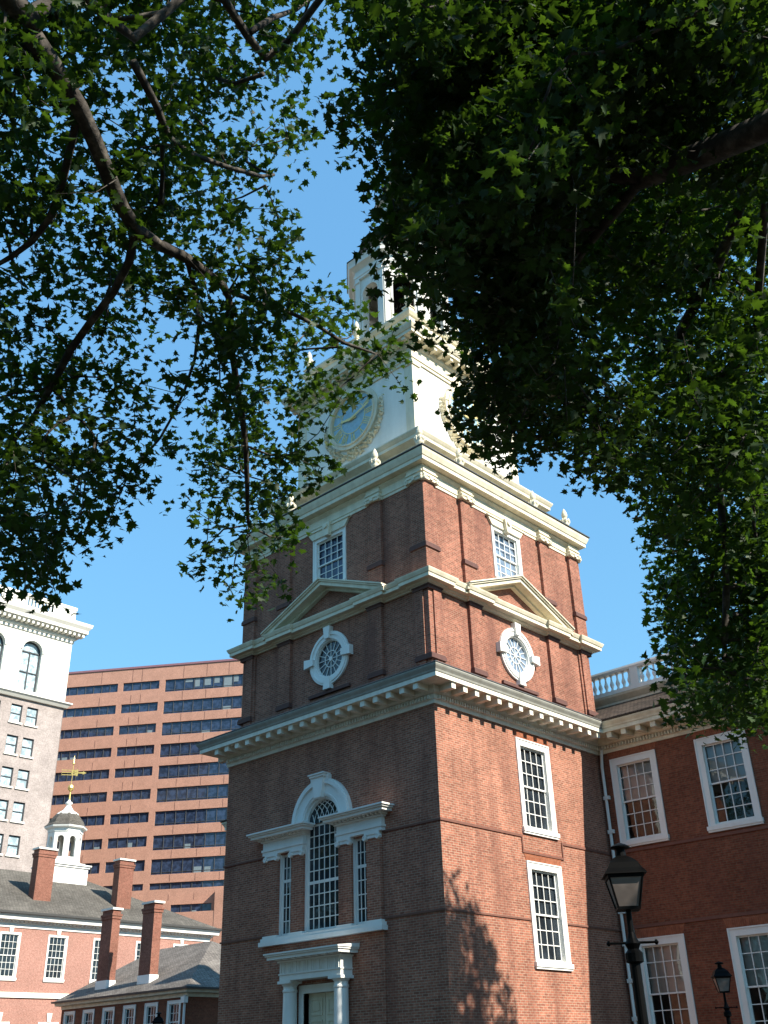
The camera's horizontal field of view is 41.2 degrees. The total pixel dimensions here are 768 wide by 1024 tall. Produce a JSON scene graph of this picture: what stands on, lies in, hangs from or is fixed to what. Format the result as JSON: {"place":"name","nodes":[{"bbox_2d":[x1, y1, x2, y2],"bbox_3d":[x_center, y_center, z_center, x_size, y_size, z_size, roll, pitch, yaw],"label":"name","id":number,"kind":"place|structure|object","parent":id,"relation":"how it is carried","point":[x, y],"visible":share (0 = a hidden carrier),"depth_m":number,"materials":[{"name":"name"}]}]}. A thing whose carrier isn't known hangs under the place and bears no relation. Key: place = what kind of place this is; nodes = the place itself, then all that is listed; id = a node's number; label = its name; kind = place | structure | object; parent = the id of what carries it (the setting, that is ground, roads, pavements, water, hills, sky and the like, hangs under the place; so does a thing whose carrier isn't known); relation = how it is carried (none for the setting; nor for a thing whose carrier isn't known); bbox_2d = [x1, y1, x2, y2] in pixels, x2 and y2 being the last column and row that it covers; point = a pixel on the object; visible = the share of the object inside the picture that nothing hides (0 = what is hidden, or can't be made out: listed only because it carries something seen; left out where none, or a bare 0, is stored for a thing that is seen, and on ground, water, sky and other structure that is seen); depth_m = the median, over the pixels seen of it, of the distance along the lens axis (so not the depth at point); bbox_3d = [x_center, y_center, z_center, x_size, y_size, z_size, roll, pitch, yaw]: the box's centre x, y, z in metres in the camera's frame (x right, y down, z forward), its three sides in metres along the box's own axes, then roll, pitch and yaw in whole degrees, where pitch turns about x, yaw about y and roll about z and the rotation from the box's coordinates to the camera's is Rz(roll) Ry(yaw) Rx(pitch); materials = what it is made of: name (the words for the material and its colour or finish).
{"place":"outdoors","nodes":[
{"label":"outdoors","id":0,"kind":"place"},
{"bbox_2d":[0,585,92,871],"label":"beige building","id":1,"kind":"structure","parent":0,"point":[35,650],"depth_m":119.53,"materials":[{"name":"stone"}]},
{"bbox_2d":[0,834,2,855],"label":"window","id":2,"kind":"structure","parent":1,"relation":"in","point":[1,835],"depth_m":111.86,"materials":[{"name":"white glass"}]},
{"bbox_2d":[0,636,2,659],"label":"arched window","id":3,"kind":"structure","parent":1,"relation":"in","point":[1,641],"depth_m":120.39,"materials":[{"name":"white glass"}]},
{"bbox_2d":[0,799,7,821],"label":"window","id":4,"kind":"structure","parent":1,"relation":"in","point":[3,803],"depth_m":113.37,"materials":[{"name":"white glass"}]},
{"bbox_2d":[0,766,12,787],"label":"window","id":5,"kind":"structure","parent":1,"relation":"in","point":[6,773],"depth_m":114.93,"materials":[{"name":"white glass"}]},
{"bbox_2d":[3,734,17,755],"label":"window","id":6,"kind":"structure","parent":1,"relation":"in","point":[11,741],"depth_m":116.69,"materials":[{"name":"white glass"}]},
{"bbox_2d":[5,835,19,857],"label":"window","id":7,"kind":"structure","parent":1,"relation":"in","point":[13,841],"depth_m":112.71,"materials":[{"name":"white glass"}]},
{"bbox_2d":[8,704,21,724],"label":"window","id":8,"kind":"structure","parent":1,"relation":"in","point":[15,714],"depth_m":118.44,"materials":[{"name":"white glass"}]},
{"bbox_2d":[10,802,24,823],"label":"window","id":9,"kind":"structure","parent":1,"relation":"in","point":[18,808],"depth_m":114.46,"materials":[{"name":"white glass"}]},
{"bbox_2d":[15,769,28,790],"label":"window","id":10,"kind":"structure","parent":1,"relation":"in","point":[22,779],"depth_m":116.23,"materials":[{"name":"white glass"}]},
{"bbox_2d":[19,738,33,758],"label":"window","id":11,"kind":"structure","parent":1,"relation":"in","point":[27,744],"depth_m":117.95,"materials":[{"name":"white glass"}]},
{"bbox_2d":[17,642,39,691],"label":"arched window","id":12,"kind":"structure","parent":1,"relation":"in","point":[30,657],"depth_m":122.14,"materials":[{"name":"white glass"}]},
{"bbox_2d":[24,707,37,727],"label":"window","id":13,"kind":"structure","parent":1,"relation":"in","point":[31,716],"depth_m":119.74,"materials":[{"name":"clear glass"}]},
{"bbox_2d":[46,659,242,943],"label":"office building","id":14,"kind":"structure","parent":0,"point":[149,793],"depth_m":146.81,"materials":[{"name":"brick"}]},
{"bbox_2d":[46,839,101,851],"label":"ribbon window","id":15,"kind":"structure","parent":14,"relation":"in","point":[86,844],"depth_m":143.28,"materials":[{"name":"blue glass"}]},
{"bbox_2d":[50,815,104,825],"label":"ribbon window","id":16,"kind":"structure","parent":14,"relation":"in","point":[88,820],"depth_m":144.86,"materials":[{"name":"blue glass"}]},
{"bbox_2d":[52,792,106,804],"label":"ribbon window","id":17,"kind":"structure","parent":14,"relation":"in","point":[89,797],"depth_m":146.68,"materials":[{"name":"blue glass"}]},
{"bbox_2d":[55,770,108,781],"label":"ribbon window","id":18,"kind":"structure","parent":14,"relation":"in","point":[98,774],"depth_m":148.23,"materials":[{"name":"blue glass"}]},
{"bbox_2d":[57,748,111,760],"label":"ribbon window","id":19,"kind":"structure","parent":14,"relation":"in","point":[94,753],"depth_m":149.79,"materials":[{"name":"blue glass"}]},
{"bbox_2d":[60,727,113,738],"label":"ribbon window","id":20,"kind":"structure","parent":14,"relation":"in","point":[106,731],"depth_m":151.33,"materials":[{"name":"blue glass"}]},
{"bbox_2d":[63,706,115,717],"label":"ribbon window","id":21,"kind":"structure","parent":14,"relation":"in","point":[104,710],"depth_m":152.89,"materials":[{"name":"blue glass"}]},
{"bbox_2d":[66,684,117,695],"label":"ribbon window","id":22,"kind":"structure","parent":14,"relation":"in","point":[103,688],"depth_m":154.51,"materials":[{"name":"blue glass"}]},
{"bbox_2d":[85,863,99,873],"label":"ribbon window","id":23,"kind":"structure","parent":14,"relation":"in","point":[95,867],"depth_m":141.61,"materials":[{"name":"blue glass"}]},
{"bbox_2d":[103,884,142,890],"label":"ribbon window","id":24,"kind":"structure","parent":14,"relation":"in","point":[139,887],"depth_m":139.52,"materials":[{"name":"blue glass"}]},
{"bbox_2d":[105,860,144,872],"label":"ribbon window","id":25,"kind":"structure","parent":14,"relation":"in","point":[140,865],"depth_m":141.06,"materials":[{"name":"blue glass"}]},
{"bbox_2d":[107,836,146,848],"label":"ribbon window","id":26,"kind":"structure","parent":14,"relation":"in","point":[127,842],"depth_m":142.62,"materials":[{"name":"blue glass"}]},
{"bbox_2d":[110,812,148,824],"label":"ribbon window","id":27,"kind":"structure","parent":14,"relation":"in","point":[133,817],"depth_m":144.19,"materials":[{"name":"blue glass"}]},
{"bbox_2d":[112,789,150,800],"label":"ribbon window","id":28,"kind":"structure","parent":14,"relation":"in","point":[133,794],"depth_m":145.75,"materials":[{"name":"blue glass"}]},
{"bbox_2d":[114,767,152,777],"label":"ribbon window","id":29,"kind":"structure","parent":14,"relation":"in","point":[141,771],"depth_m":147.32,"materials":[{"name":"blue glass"}]},
{"bbox_2d":[116,745,153,755],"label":"ribbon window","id":30,"kind":"structure","parent":14,"relation":"in","point":[136,750],"depth_m":148.84,"materials":[{"name":"blue glass"}]},
{"bbox_2d":[119,724,155,734],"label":"ribbon window","id":31,"kind":"structure","parent":14,"relation":"in","point":[146,728],"depth_m":150.41,"materials":[{"name":"blue glass"}]},
{"bbox_2d":[121,702,157,712],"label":"ribbon window","id":32,"kind":"structure","parent":14,"relation":"in","point":[143,707],"depth_m":151.96,"materials":[{"name":"blue glass"}]},
{"bbox_2d":[123,681,159,690],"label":"ribbon window","id":33,"kind":"structure","parent":14,"relation":"in","point":[153,684],"depth_m":153.57,"materials":[{"name":"blue glass"}]},
{"bbox_2d":[160,741,200,756],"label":"ribbon window","id":34,"kind":"structure","parent":14,"relation":"in","point":[177,749],"depth_m":147.90,"materials":[{"name":"blue glass"}]},
{"bbox_2d":[149,880,223,889],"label":"ribbon window","id":35,"kind":"structure","parent":14,"relation":"in","point":[212,883],"depth_m":138.60,"materials":[{"name":"blue glass"}]},
{"bbox_2d":[150,856,224,874],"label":"ribbon window","id":36,"kind":"structure","parent":14,"relation":"in","point":[211,863],"depth_m":139.86,"materials":[{"name":"blue glass"}]},
{"bbox_2d":[152,832,225,850],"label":"ribbon window","id":37,"kind":"structure","parent":14,"relation":"in","point":[213,839],"depth_m":141.37,"materials":[{"name":"blue glass"}]},
{"bbox_2d":[154,807,226,825],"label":"ribbon window","id":38,"kind":"structure","parent":14,"relation":"in","point":[210,815],"depth_m":143.00,"materials":[{"name":"blue glass"}]},
{"bbox_2d":[170,903,210,911],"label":"ribbon window","id":39,"kind":"structure","parent":14,"relation":"in","point":[203,906],"depth_m":137.09,"materials":[{"name":"blue glass"}]},
{"bbox_2d":[156,784,227,802],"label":"ribbon window","id":40,"kind":"structure","parent":14,"relation":"in","point":[208,791],"depth_m":144.55,"materials":[{"name":"blue glass"}]},
{"bbox_2d":[158,762,228,778],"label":"ribbon window","id":41,"kind":"structure","parent":14,"relation":"in","point":[213,768],"depth_m":146.14,"materials":[{"name":"blue glass"}]},
{"bbox_2d":[161,717,240,735],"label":"ribbon window","id":42,"kind":"structure","parent":14,"relation":"in","point":[226,724],"depth_m":149.10,"materials":[{"name":"blue glass"}]},
{"bbox_2d":[163,696,241,713],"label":"ribbon window","id":43,"kind":"structure","parent":14,"relation":"in","point":[234,702],"depth_m":150.63,"materials":[{"name":"blue glass"}]},
{"bbox_2d":[165,674,242,691],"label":"ribbon window","id":44,"kind":"structure","parent":14,"relation":"in","point":[227,680],"depth_m":152.26,"materials":[{"name":"blue glass"}]},
{"bbox_2d":[0,0,767,694],"label":"sky","id":45,"kind":"structure","parent":0,"point":[138,605],"materials":[{"name":"blue"}]},
{"label":"ground","id":46,"kind":"structure","parent":0,"visible":0},
{"bbox_2d":[0,756,221,1023],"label":"brick court house","id":47,"kind":"structure","parent":46,"relation":"on","point":[53,904],"depth_m":75.12,"materials":[{"name":"red brick"}]},
{"bbox_2d":[0,931,21,980],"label":"window","id":48,"kind":"structure","parent":47,"relation":"in","point":[9,941],"depth_m":70.55,"materials":[{"name":"white paint"}]},
{"bbox_2d":[38,1022,58,1023],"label":"window","id":49,"kind":"structure","parent":47,"relation":"in","point":[38,1022],"depth_m":70.76,"materials":[{"name":"white paint"}]},
{"bbox_2d":[42,935,67,982],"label":"window","id":50,"kind":"structure","parent":47,"relation":"in","point":[55,961],"depth_m":72.84,"materials":[{"name":"white paint"}]},
{"bbox_2d":[89,938,99,983],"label":"window","id":51,"kind":"structure","parent":47,"relation":"in","point":[96,942],"depth_m":74.92,"materials":[{"name":"white paint"}]},
{"bbox_2d":[134,941,140,960],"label":"window","id":52,"kind":"structure","parent":47,"relation":"in","point":[138,943],"depth_m":77.68,"materials":[{"name":"white paint"}]},
{"bbox_2d":[51,900,220,1023],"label":"brick building","id":53,"kind":"structure","parent":46,"relation":"on","point":[177,985],"depth_m":62.49,"materials":[{"name":"red brick"}]},
{"bbox_2d":[63,1011,75,1023],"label":"window","id":54,"kind":"structure","parent":53,"relation":"in","point":[69,1017],"depth_m":64.64,"materials":[{"name":"white paint"}]},
{"bbox_2d":[82,1009,94,1023],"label":"window","id":55,"kind":"structure","parent":53,"relation":"in","point":[88,1015],"depth_m":63.30,"materials":[{"name":"white paint"}]},
{"bbox_2d":[101,1007,114,1023],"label":"window","id":56,"kind":"structure","parent":53,"relation":"in","point":[108,1013],"depth_m":61.99,"materials":[{"name":"white paint"}]},
{"bbox_2d":[122,1004,135,1023],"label":"window","id":57,"kind":"structure","parent":53,"relation":"in","point":[129,1011],"depth_m":60.65,"materials":[{"name":"white paint"}]},
{"bbox_2d":[143,1002,157,1023],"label":"window","id":58,"kind":"structure","parent":53,"relation":"in","point":[150,1010],"depth_m":59.34,"materials":[{"name":"white paint"}]},
{"bbox_2d":[166,1000,180,1023],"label":"window","id":59,"kind":"structure","parent":53,"relation":"in","point":[173,1014],"depth_m":57.98,"materials":[{"name":"white paint"}]},
{"bbox_2d":[152,1012,164,1023],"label":"street lamp","id":60,"kind":"object","parent":46,"relation":"on","point":[158,1019],"visible":1,"depth_m":36.07,"materials":[{"name":"black metal"}]},
{"bbox_2d":[0,0,422,622],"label":"plane tree","id":61,"kind":"object","parent":46,"relation":"on","point":[28,44],"visible":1,"depth_m":12.17,"materials":[{"name":"green plant"}]},
{"bbox_2d":[195,70,631,1023],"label":"clock tower","id":62,"kind":"structure","parent":46,"relation":"on","point":[407,754],"depth_m":33.47,"materials":[{"name":"red brick"}]},
{"bbox_2d":[263,943,359,1023],"bbox_3d":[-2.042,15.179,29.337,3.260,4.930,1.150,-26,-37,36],"label":"door frame","id":63,"kind":"structure","parent":62,"relation":"in","point":[323,1003],"depth_m":30.09,"materials":[{"name":"white paint"}]},
{"bbox_2d":[246,771,393,947],"bbox_3d":[-2.034,10.703,31.972,6.260,4.970,0.790,-26,-37,36],"label":"great window","id":64,"kind":"structure","parent":62,"relation":"in","point":[325,800],"depth_m":31.93,"materials":[{"name":"white paint"}]},
{"bbox_2d":[304,625,352,690],"bbox_3d":[-1.875,5.086,35.460,2.280,2.280,0.380,-26,-37,36],"label":"round window","id":65,"kind":"structure","parent":62,"relation":"in","point":[329,658],"depth_m":35.51,"materials":[{"name":"white paint"}]},
{"bbox_2d":[313,526,346,581],"bbox_3d":[-1.950,1.834,37.275,1.740,2.330,0.280,-26,-37,36],"label":"window","id":66,"kind":"structure","parent":62,"relation":"in","point":[329,554],"depth_m":37.49,"materials":[{"name":"white paint"}]},
{"bbox_2d":[490,524,522,577],"bbox_3d":[4.494,1.758,37.506,0.280,2.330,1.740,-26,-37,36],"label":"window","id":67,"kind":"structure","parent":62,"relation":"in","point":[507,560],"depth_m":37.74,"materials":[{"name":"white paint"}]},
{"bbox_2d":[496,622,539,686],"bbox_3d":[4.626,5.009,35.693,0.380,2.280,2.280,-26,-37,36],"label":"round window","id":68,"kind":"structure","parent":62,"relation":"in","point":[516,653],"depth_m":35.76,"materials":[{"name":"white paint"}]},
{"bbox_2d":[515,737,559,839],"bbox_3d":[4.909,9.020,33.265,0.300,3.060,1.920,-26,-37,36],"label":"window","id":69,"kind":"structure","parent":62,"relation":"in","point":[538,813],"depth_m":33.37,"materials":[{"name":"white paint"}]},
{"bbox_2d":[526,860,573,970],"bbox_3d":[5.016,12.426,31.399,0.300,3.070,1.920,-26,-37,36],"label":"window","id":70,"kind":"structure","parent":62,"relation":"in","point":[551,945],"depth_m":31.50,"materials":[{"name":"white paint"}]},
{"bbox_2d":[220,653,767,1023],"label":"brick hall","id":71,"kind":"structure","parent":46,"relation":"on","point":[687,820],"depth_m":33.14,"materials":[{"name":"red brick"}]},
{"bbox_2d":[609,749,669,846],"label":"window","id":72,"kind":"structure","parent":71,"relation":"in","point":[641,819],"depth_m":35.46,"materials":[{"name":"white paint"}]},
{"bbox_2d":[638,934,697,1023],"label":"window","id":73,"kind":"structure","parent":71,"relation":"in","point":[668,991],"depth_m":32.62,"materials":[{"name":"white paint"}]},
{"bbox_2d":[693,729,763,832],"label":"window","id":74,"kind":"structure","parent":71,"relation":"in","point":[729,790],"depth_m":33.48,"materials":[{"name":"white paint"}]},
{"bbox_2d":[726,924,767,1023],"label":"window","id":75,"kind":"structure","parent":71,"relation":"in","point":[748,945],"depth_m":30.84,"materials":[{"name":"white paint"}]},
{"bbox_2d":[297,0,767,504],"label":"plane tree","id":76,"kind":"object","parent":46,"relation":"on","point":[529,133],"visible":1,"depth_m":8.66,"materials":[{"name":"green plant"}]},
{"bbox_2d":[601,843,658,1023],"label":"street lamp","id":77,"kind":"object","parent":46,"relation":"on","point":[623,876],"visible":1,"depth_m":10.52,"materials":[{"name":"black metal"}]},
{"bbox_2d":[561,170,767,752],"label":"plane tree","id":78,"kind":"object","parent":46,"relation":"on","point":[681,247],"visible":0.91,"depth_m":12.46,"materials":[{"name":"green plant"}]},
{"bbox_2d":[710,961,737,1023],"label":"street lamp","id":79,"kind":"object","parent":46,"relation":"on","point":[721,977],"visible":1,"depth_m":23.87,"materials":[{"name":"black metal"}]}
]}

